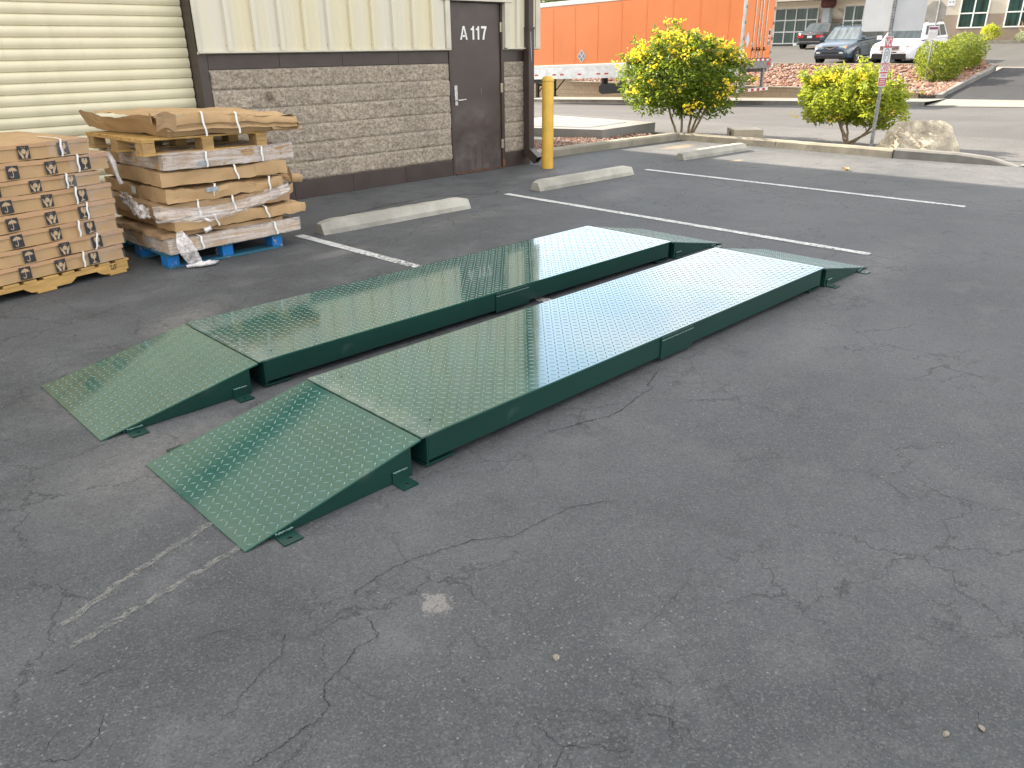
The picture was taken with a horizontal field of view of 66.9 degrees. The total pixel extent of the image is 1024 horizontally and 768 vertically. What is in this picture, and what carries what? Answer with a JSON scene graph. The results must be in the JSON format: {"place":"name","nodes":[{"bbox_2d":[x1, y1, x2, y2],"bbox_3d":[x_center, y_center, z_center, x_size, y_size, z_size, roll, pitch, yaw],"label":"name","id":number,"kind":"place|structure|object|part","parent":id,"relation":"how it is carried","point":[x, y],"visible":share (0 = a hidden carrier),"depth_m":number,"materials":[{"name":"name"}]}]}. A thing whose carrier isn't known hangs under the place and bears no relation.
{"place":"outdoors","nodes":[
{"label":"outdoors","id":0,"kind":"place"},
{"bbox_2d":[0,139,1023,767],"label":"parking lot","id":1,"kind":"structure","parent":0,"point":[916,333],"depth_m":2.77,"materials":[{"name":"grey asphalt"}]},
{"bbox_2d":[0,257,128,294],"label":"wooden pallet","id":2,"kind":"object","parent":1,"relation":"on","point":[55,280],"visible":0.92,"depth_m":5.75,"materials":[{"name":"brown wood"}]},
{"bbox_2d":[0,244,123,285],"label":"printed carton","id":3,"kind":"object","parent":2,"relation":"on","point":[15,274],"visible":0.46,"depth_m":5.71,"materials":[{"name":"brown cardboard"}]},
{"bbox_2d":[0,228,123,269],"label":"printed carton","id":4,"kind":"object","parent":3,"relation":"on","point":[30,254],"visible":0.47,"depth_m":5.68,"materials":[{"name":"brown cardboard"}]},
{"bbox_2d":[0,214,116,251],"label":"printed carton","id":5,"kind":"object","parent":4,"relation":"on","point":[32,237],"visible":0.53,"depth_m":5.64,"materials":[{"name":"brown cardboard"}]},
{"bbox_2d":[0,198,115,234],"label":"printed carton","id":6,"kind":"object","parent":5,"relation":"on","point":[23,221],"visible":0.45,"depth_m":5.61,"materials":[{"name":"brown cardboard"}]},
{"bbox_2d":[0,181,111,215],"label":"printed carton","id":7,"kind":"object","parent":6,"relation":"on","point":[101,190],"visible":0.46,"depth_m":5.59,"materials":[{"name":"brown cardboard"}]},
{"bbox_2d":[0,170,99,197],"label":"printed carton","id":8,"kind":"object","parent":7,"relation":"on","point":[36,185],"visible":0.46,"depth_m":5.53,"materials":[{"name":"brown cardboard"}]},
{"bbox_2d":[0,150,108,181],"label":"printed carton","id":9,"kind":"object","parent":8,"relation":"on","point":[45,167],"visible":0.57,"depth_m":5.52,"materials":[{"name":"brown cardboard"}]},
{"bbox_2d":[0,131,89,162],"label":"printed carton","id":10,"kind":"object","parent":9,"relation":"on","point":[15,146],"visible":1,"depth_m":5.51,"materials":[{"name":"brown cardboard"}]},
{"bbox_2d":[41,324,257,441],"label":"access ramp","id":11,"kind":"structure","parent":1,"relation":"on","point":[133,391],"depth_m":3.91,"materials":[{"name":"green metal"}]},
{"bbox_2d":[120,233,282,268],"bbox_3d":[-2.824,-1.290,6.921,1.200,0.127,1.030,21,31,40],"label":"wooden pallet","id":12,"kind":"object","parent":1,"relation":"on","point":[272,241],"visible":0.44,"depth_m":6.56,"materials":[{"name":"blue paint"}]},
{"bbox_2d":[117,215,300,254],"bbox_3d":[-2.740,-1.409,6.894,1.240,0.134,1.217,20,31,39],"label":"carton","id":13,"kind":"object","parent":12,"relation":"on","point":[200,241],"visible":0.23,"depth_m":6.47,"materials":[{"name":"brown cardboard"}]},
{"bbox_2d":[115,215,281,239],"bbox_3d":[-2.809,-1.460,6.825,1.168,0.078,1.111,20,31,40],"label":"carton","id":14,"kind":"object","parent":13,"relation":"on","point":[144,228],"visible":0.17,"depth_m":6.47,"materials":[{"name":"cardboard"}]},
{"bbox_2d":[115,199,305,231],"bbox_3d":[-2.684,-1.575,6.899,1.218,0.119,1.216,20,31,40],"label":"carton","id":15,"kind":"object","parent":14,"relation":"on","point":[290,206],"visible":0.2,"depth_m":6.51,"materials":[{"name":"brown cardboard"}]},
{"bbox_2d":[111,187,289,221],"bbox_3d":[-2.784,-1.659,6.812,1.236,0.142,1.167,20,31,40],"label":"carton","id":16,"kind":"object","parent":15,"relation":"on","point":[233,201],"visible":0.3,"depth_m":6.38,"materials":[{"name":"cardboard"}]},
{"bbox_2d":[104,175,283,204],"bbox_3d":[-2.777,-1.771,6.761,1.255,0.138,1.071,20,32,39],"label":"carton","id":17,"kind":"object","parent":16,"relation":"on","point":[188,193],"visible":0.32,"depth_m":6.36,"materials":[{"name":"brown cardboard"}]},
{"bbox_2d":[104,159,286,187],"bbox_3d":[-2.760,-1.893,6.731,1.244,0.141,1.118,21,31,40],"label":"carton","id":18,"kind":"object","parent":17,"relation":"on","point":[161,178],"visible":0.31,"depth_m":6.30,"materials":[{"name":"brown cardboard"}]},
{"bbox_2d":[99,136,291,170],"bbox_3d":[-2.732,-2.015,6.697,1.262,0.145,1.164,20,30,39],"label":"carton","id":19,"kind":"object","parent":18,"relation":"on","point":[236,155],"visible":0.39,"depth_m":6.32,"materials":[{"name":"cardboard"}]},
{"bbox_2d":[86,130,267,156],"bbox_3d":[-2.832,-2.071,6.551,1.100,0.127,1.050,20,30,39],"label":"wooden pallet","id":20,"kind":"object","parent":19,"relation":"on","point":[120,142],"visible":0.69,"depth_m":6.24,"materials":[{"name":"brown wood"}]},
{"bbox_2d":[78,107,302,136],"bbox_3d":[-2.704,-2.269,6.610,1.323,0.221,1.430,21,31,40],"label":"crumpled carton","id":21,"kind":"object","parent":20,"relation":"on","point":[166,122],"visible":1,"depth_m":6.22,"materials":[{"name":"brown cardboard"}]},
{"bbox_2d":[107,152,289,267],"bbox_3d":[-2.497,-1.489,6.419,1.380,0.865,0.660,-12,26,-24],"label":"plastic film","id":22,"kind":"object","parent":16,"relation":"attached to","point":[182,238],"visible":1,"depth_m":6.20,"materials":[{"name":"clear plastic"}]},
{"bbox_2d":[276,165,302,192],"bbox_3d":[-2.020,-1.868,6.958,0.171,0.260,0.462,-1,23,-1],"label":"cardboard flap","id":23,"kind":"object","parent":16,"relation":"attached to","point":[292,177],"visible":0.76,"depth_m":6.94,"materials":[{"name":"brown cardboard"}]},
{"bbox_2d":[0,0,541,216],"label":"industrial building","id":24,"kind":"structure","parent":1,"relation":"on","point":[368,94],"depth_m":8.86,"materials":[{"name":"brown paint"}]},
{"bbox_2d":[0,0,195,216],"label":"roller door","id":25,"kind":"structure","parent":24,"relation":"in","point":[59,59],"depth_m":7.31,"materials":[{"name":"beige metal"}]},
{"bbox_2d":[450,2,503,172],"bbox_3d":[-0.464,-4.013,10.562,0.110,2.123,0.936,21,31,40],"label":"entry door","id":26,"kind":"structure","parent":24,"relation":"in","point":[475,40],"depth_m":10.54,"materials":[{"name":"brown paint"}]},
{"bbox_2d":[146,380,420,552],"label":"access ramp","id":27,"kind":"structure","parent":1,"relation":"on","point":[281,467],"depth_m":3.13,"materials":[{"name":"green metal"}]},
{"bbox_2d":[315,197,470,234],"bbox_3d":[-1.168,-1.740,7.918,1.830,0.120,0.205,-21,31,-39],"label":"wheel stop","id":28,"kind":"object","parent":1,"relation":"on","point":[335,225],"visible":1,"depth_m":7.78,"materials":[{"name":"concrete"}]},
{"bbox_2d":[296,234,552,301],"bbox_3d":[-0.706,-0.923,6.167,3.600,0.001,0.100,20,31,39],"label":"parking line","id":29,"kind":"object","parent":1,"relation":"on","point":[368,253],"visible":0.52,"depth_m":6.70,"materials":[{"name":"white paint"}]},
{"bbox_2d":[185,226,670,386],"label":"scale platform","id":30,"kind":"structure","parent":1,"relation":"on","point":[279,341],"depth_m":4.92,"materials":[{"name":"green metal"}]},
{"bbox_2d":[41,353,998,767],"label":"loose grit","id":31,"kind":"object","parent":1,"relation":"on","point":[559,603],"visible":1,"depth_m":2.42,"materials":[{"name":"grey gravel"}]},
{"bbox_2d":[35,163,1008,767],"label":"asphalt cracks","id":32,"kind":"object","parent":1,"relation":"on","point":[371,623],"visible":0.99,"depth_m":2.19,"materials":[{"name":"black asphalt"}]},
{"bbox_2d":[542,76,553,168],"bbox_3d":[0.505,-3.694,10.958,0.172,1.244,0.172,21,31,40],"label":"bollard","id":33,"kind":"object","parent":1,"relation":"on","point":[547,116],"visible":1,"depth_m":10.89,"materials":[{"name":"yellow metal"}]},
{"bbox_2d":[553,654,558,660],"bbox_3d":[0.127,0.782,2.219,0.020,0.012,0.019,-8,25,-16],"label":"pebble","id":34,"kind":"object","parent":1,"relation":"on","point":[555,657],"visible":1,"depth_m":2.21,"materials":[{"name":"beige stone"}]},
{"bbox_2d":[307,248,823,466],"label":"scale platform","id":35,"kind":"structure","parent":1,"relation":"on","point":[441,397],"depth_m":4.10,"materials":[{"name":"green metal"}]},
{"bbox_2d":[530,165,633,190],"bbox_3d":[0.944,-2.675,10.011,1.830,0.121,0.203,-21,31,-39],"label":"wheel stop","id":36,"kind":"object","parent":1,"relation":"on","point":[557,182],"visible":1,"depth_m":9.85,"materials":[{"name":"concrete"}]},
{"bbox_2d":[537,132,678,158],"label":"concrete kerb","id":37,"kind":"structure","parent":1,"relation":"on","point":[604,145],"depth_m":13.19,"materials":[{"name":"grey concrete"}]},
{"bbox_2d":[597,227,721,258],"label":"access ramp","id":38,"kind":"structure","parent":1,"relation":"on","point":[680,247],"depth_m":6.62,"materials":[{"name":"green metal"}]},
{"bbox_2d":[505,193,870,254],"bbox_3d":[1.446,-1.675,7.838,0.100,0.001,4.321,-22,31,-40],"label":"parking line","id":39,"kind":"object","parent":1,"relation":"on","point":[746,233],"visible":1,"depth_m":7.51,"materials":[{"name":"white paint"}]},
{"bbox_2d":[675,143,747,159],"bbox_3d":[3.204,-3.717,12.348,1.720,0.120,0.204,-20,30,-37],"label":"wheel stop","id":40,"kind":"object","parent":1,"relation":"on","point":[709,151],"visible":1,"depth_m":12.20,"materials":[{"name":"concrete"}]},
{"bbox_2d":[679,132,780,147],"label":"concrete kerb","id":41,"kind":"structure","parent":1,"relation":"on","point":[747,141],"depth_m":13.65,"materials":[{"name":"grey concrete"}]},
{"bbox_2d":[721,248,869,288],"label":"access ramp","id":42,"kind":"structure","parent":1,"relation":"on","point":[832,272],"depth_m":5.88,"materials":[{"name":"green metal"}]},
{"bbox_2d":[645,169,964,206],"bbox_3d":[3.350,-2.460,9.592,0.100,0.001,4.161,-22,31,-40],"label":"parking line","id":43,"kind":"object","parent":1,"relation":"on","point":[808,188],"visible":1,"depth_m":9.36,"materials":[{"name":"white paint"}]},
{"bbox_2d":[775,139,894,157],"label":"concrete kerb","id":44,"kind":"structure","parent":1,"relation":"on","point":[841,148],"depth_m":12.34,"materials":[{"name":"grey concrete"}]},
{"bbox_2d":[942,731,949,736],"bbox_3d":[1.098,0.884,1.960,0.014,0.010,0.020,21,31,40],"label":"pebble","id":45,"kind":"object","parent":1,"relation":"on","point":[945,733],"visible":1,"depth_m":1.96,"materials":[{"name":"beige stone"}]},
{"bbox_2d":[893,148,1018,166],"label":"concrete kerb","id":46,"kind":"structure","parent":1,"relation":"on","point":[933,155],"depth_m":11.28,"materials":[{"name":"grey concrete"}]},
{"bbox_2d":[978,725,984,731],"bbox_3d":[1.197,0.876,1.974,0.016,0.011,0.019,21,31,40],"label":"pebble","id":47,"kind":"object","parent":1,"relation":"on","point":[981,727],"visible":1,"depth_m":1.97,"materials":[{"name":"beige stone"}]},
{"bbox_2d":[534,132,652,149],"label":"planter gravel","id":48,"kind":"structure","parent":0,"point":[569,142],"depth_m":14.00,"materials":[{"name":"gravel"}]},
{"bbox_2d":[534,97,947,101],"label":"pavement","id":49,"kind":"structure","parent":0,"point":[765,99],"depth_m":31.74,"materials":[{"name":"concrete"}]},
{"bbox_2d":[534,79,921,97],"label":"retaining wall","id":50,"kind":"structure","parent":49,"relation":"on","point":[568,88],"depth_m":38.02,"materials":[{"name":"concrete"}]},
{"bbox_2d":[534,102,1023,139],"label":"street","id":51,"kind":"structure","parent":0,"point":[994,122],"depth_m":20.65,"materials":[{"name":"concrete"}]},
{"bbox_2d":[534,0,776,102],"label":"semi trailer","id":52,"kind":"object","parent":51,"relation":"on","point":[581,39],"visible":0.46,"depth_m":30.92,"materials":[{"name":"orange paint"}]},
{"bbox_3d":[8.723,-12.996,28.130,0.110,2.407,1.261,19,30,38],"label":"rear door","id":53,"kind":"part","parent":52,"relation":"part of","materials":[{"name":"orange paint"}]},
{"bbox_3d":[9.506,-13.356,28.937,0.110,2.407,1.199,19,30,38],"label":"rear door","id":54,"kind":"part","parent":52,"relation":"part of","materials":[{"name":"orange paint"}]},
{"bbox_2d":[534,99,924,106],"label":"gutter kerb","id":55,"kind":"structure","parent":51,"relation":"on","point":[916,104],"depth_m":31.00,"materials":[{"name":"grey concrete"}]},
{"bbox_2d":[534,112,1023,166],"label":"verge","id":56,"kind":"structure","parent":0,"point":[1010,150],"depth_m":14.68,"materials":[{"name":"grey concrete"}]},
{"bbox_2d":[534,115,654,137],"bbox_3d":[0.979,-5.022,15.553,2.900,0.406,2.900,21,31,40],"label":"concrete pad","id":57,"kind":"object","parent":56,"relation":"on","point":[571,126],"visible":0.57,"depth_m":14.95,"materials":[{"name":"grey concrete"}]},
{"bbox_2d":[611,17,758,132],"bbox_3d":[3.290,-5.847,14.767,3.015,2.116,1.974,21,31,40],"label":"flowering bush","id":58,"kind":"object","parent":56,"relation":"on","point":[703,61],"visible":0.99,"depth_m":14.38,"materials":[{"name":"yellow plant"}]},
{"bbox_2d":[727,127,763,137],"bbox_3d":[4.258,-4.571,14.183,0.553,0.200,0.524,1,24,5],"label":"utility box","id":59,"kind":"object","parent":56,"relation":"on","point":[755,132],"visible":0.63,"depth_m":13.95,"materials":[{"name":"beige paint"}]},
{"bbox_2d":[789,55,923,144],"bbox_3d":[5.682,-4.745,13.029,1.346,1.438,1.966,-15,27,-29],"label":"flowering bush","id":60,"kind":"object","parent":56,"relation":"on","point":[852,104],"visible":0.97,"depth_m":12.82,"materials":[{"name":"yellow plant"}]},
{"bbox_2d":[862,0,927,146],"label":"signpost","id":61,"kind":"object","parent":56,"relation":"on","point":[889,16],"visible":0.96,"depth_m":11.73,"materials":[{"name":"grey metal"}]},
{"bbox_2d":[877,37,893,86],"bbox_3d":[5.746,-4.956,11.918,0.133,0.709,0.012,-4,24,-7],"label":"tow away sign","id":62,"kind":"object","parent":61,"relation":"attached to","point":[885,61],"visible":1,"depth_m":11.92,"materials":[{"name":"white metal"}]},
{"bbox_2d":[875,120,959,151],"bbox_3d":[6.415,-3.925,12.299,1.267,0.530,0.874,21,31,40],"label":"boulder","id":63,"kind":"object","parent":56,"relation":"on","point":[940,135],"visible":0.9,"depth_m":12.08,"materials":[{"name":"beige stone"}]},
{"bbox_2d":[572,64,999,95],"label":"planted bank","id":64,"kind":"structure","parent":0,"point":[797,71],"depth_m":36.29,"materials":[{"name":"soil"}]},
{"bbox_2d":[572,63,997,95],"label":"bank rocks","id":65,"kind":"object","parent":64,"relation":"on","point":[938,87],"visible":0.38,"depth_m":33.46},
{"bbox_2d":[774,63,914,65],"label":"lot edge kerb","id":66,"kind":"structure","parent":64,"relation":"on","point":[838,63],"depth_m":37.27,"materials":[{"name":"concrete"}]},
{"bbox_2d":[922,81,933,87],"bbox_3d":[15.847,-11.356,29.520,0.447,0.345,0.366,21,31,40],"label":"bank boulder","id":67,"kind":"object","parent":64,"relation":"on","point":[927,84],"visible":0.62,"depth_m":29.40,"materials":[{"name":"stone"}]},
{"bbox_2d":[924,0,946,81],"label":"stop sign","id":68,"kind":"object","parent":64,"relation":"on","point":[935,12],"visible":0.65,"depth_m":29.97,"materials":[{"name":"metal"}]},
{"bbox_2d":[927,26,938,39],"bbox_3d":[16.367,-13.647,30.116,0.362,0.480,0.006,21,31,40],"label":"notice sign","id":69,"kind":"object","parent":68,"relation":"attached to","point":[932,32],"visible":1,"depth_m":30.12,"materials":[{"name":"white metal"}]},
{"bbox_2d":[912,40,964,82],"bbox_3d":[17.026,-12.903,31.058,2.169,1.811,2.204,21,31,40],"label":"hedge bush","id":70,"kind":"object","parent":64,"relation":"on","point":[937,65],"visible":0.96,"depth_m":30.71,"materials":[{"name":"green plant"}]},
{"bbox_2d":[933,31,991,70],"bbox_3d":[18.662,-13.811,32.220,1.825,1.683,2.937,21,31,40],"label":"hedge bush","id":71,"kind":"object","parent":64,"relation":"on","point":[973,49],"visible":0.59,"depth_m":31.94,"materials":[{"name":"green plant"}]},
{"bbox_2d":[971,54,986,65],"bbox_3d":[19.905,-13.824,33.224,0.724,0.604,0.826,3,24,9],"label":"bank boulder","id":72,"kind":"object","parent":64,"relation":"on","point":[983,61],"visible":0.22,"depth_m":32.96,"materials":[{"name":"brown stone"}]},
{"bbox_2d":[771,43,1023,66],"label":"parking lot","id":73,"kind":"structure","parent":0,"point":[1006,55],"depth_m":41.73,"materials":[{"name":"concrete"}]},
{"bbox_2d":[540,0,569,2],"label":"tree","id":74,"kind":"object","parent":73,"relation":"on","point":[545,1],"visible":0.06,"depth_m":56.35,"materials":[{"name":"green plant"}]},
{"bbox_2d":[543,0,1023,44],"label":"office building","id":75,"kind":"structure","parent":73,"relation":"on","point":[794,19],"depth_m":47.58,"materials":[{"name":"beige paint"}]},
{"bbox_2d":[772,7,819,43],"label":"window","id":76,"kind":"structure","parent":75,"relation":"in","point":[789,22],"depth_m":53.92,"materials":[{"name":"glass"}]},
{"bbox_2d":[842,5,864,25],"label":"window","id":77,"kind":"structure","parent":75,"relation":"in","point":[852,13],"depth_m":50.99,"materials":[{"name":"glass"}]},
{"bbox_2d":[956,0,990,27],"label":"window","id":78,"kind":"structure","parent":75,"relation":"in","point":[972,13],"depth_m":46.43,"materials":[{"name":"green glass"}]},
{"bbox_2d":[1003,0,1023,26],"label":"window","id":79,"kind":"structure","parent":75,"relation":"in","point":[1014,15],"depth_m":45.03,"materials":[{"name":"green glass"}]},
{"bbox_2d":[793,43,817,45],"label":"reserved stop","id":80,"kind":"object","parent":73,"relation":"on","point":[795,44],"visible":0.38,"depth_m":51.98,"materials":[{"name":"white paint"}]},
{"bbox_2d":[797,22,841,48],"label":"parked car","id":81,"kind":"object","parent":73,"relation":"on","point":[812,33],"visible":0.53,"depth_m":48.25,"materials":[{"name":"paint"}]},
{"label":"rear window","id":82,"kind":"part","parent":81,"relation":"part of","materials":[{"name":"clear glass"}]},
{"bbox_2d":[814,22,884,62],"bbox_3d":[17.498,-17.622,40.089,2.330,1.826,4.772,21,35,40],"label":"parked car","id":83,"kind":"object","parent":73,"relation":"on","point":[852,42],"visible":0.77,"depth_m":39.05,"materials":[{"name":"blue metal"}]},
{"bbox_3d":[18.527,-18.101,39.770,0.139,0.428,0.967,21,35,40],"label":"side window","id":84,"kind":"part","parent":83,"relation":"part of","materials":[{"name":"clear glass"}]},
{"bbox_2d":[870,20,947,63],"bbox_3d":[19.100,-16.371,37.193,2.380,1.886,5.030,21,34,40],"label":"parked car","id":85,"kind":"object","parent":73,"relation":"on","point":[905,45],"visible":0.63,"depth_m":36.04,"materials":[{"name":"white paint"}]},
{"bbox_3d":[20.883,-17.180,37.541,0.143,0.469,0.808,21,34,40],"label":"side window","id":86,"kind":"part","parent":85,"relation":"part of","materials":[{"name":"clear glass"}]},
{"bbox_2d":[980,22,1001,40],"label":"office shrub","id":87,"kind":"object","parent":73,"relation":"on","point":[989,29],"visible":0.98,"depth_m":44.92,"materials":[{"name":"yellow plant"}]},
{"bbox_2d":[1014,24,1023,40],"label":"office shrub","id":88,"kind":"object","parent":73,"relation":"on","point":[1021,34],"visible":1,"depth_m":44.02,"materials":[{"name":"green plant"}]},
{"bbox_2d":[920,67,1023,107],"bbox_3d":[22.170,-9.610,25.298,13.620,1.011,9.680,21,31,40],"label":"driveway","id":89,"kind":"structure","parent":0,"point":[1004,83],"depth_m":28.99,"materials":[{"name":"white concrete"}]},
{"bbox_2d":[935,63,996,98],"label":"driveway kerb","id":90,"kind":"structure","parent":89,"relation":"on","point":[972,79],"depth_m":30.18,"materials":[{"name":"grey concrete"}]},
{"bbox_2d":[926,99,1023,106],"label":"driveway apron","id":91,"kind":"object","parent":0,"point":[980,103],"visible":1,"depth_m":26.31,"materials":[{"name":"concrete"}]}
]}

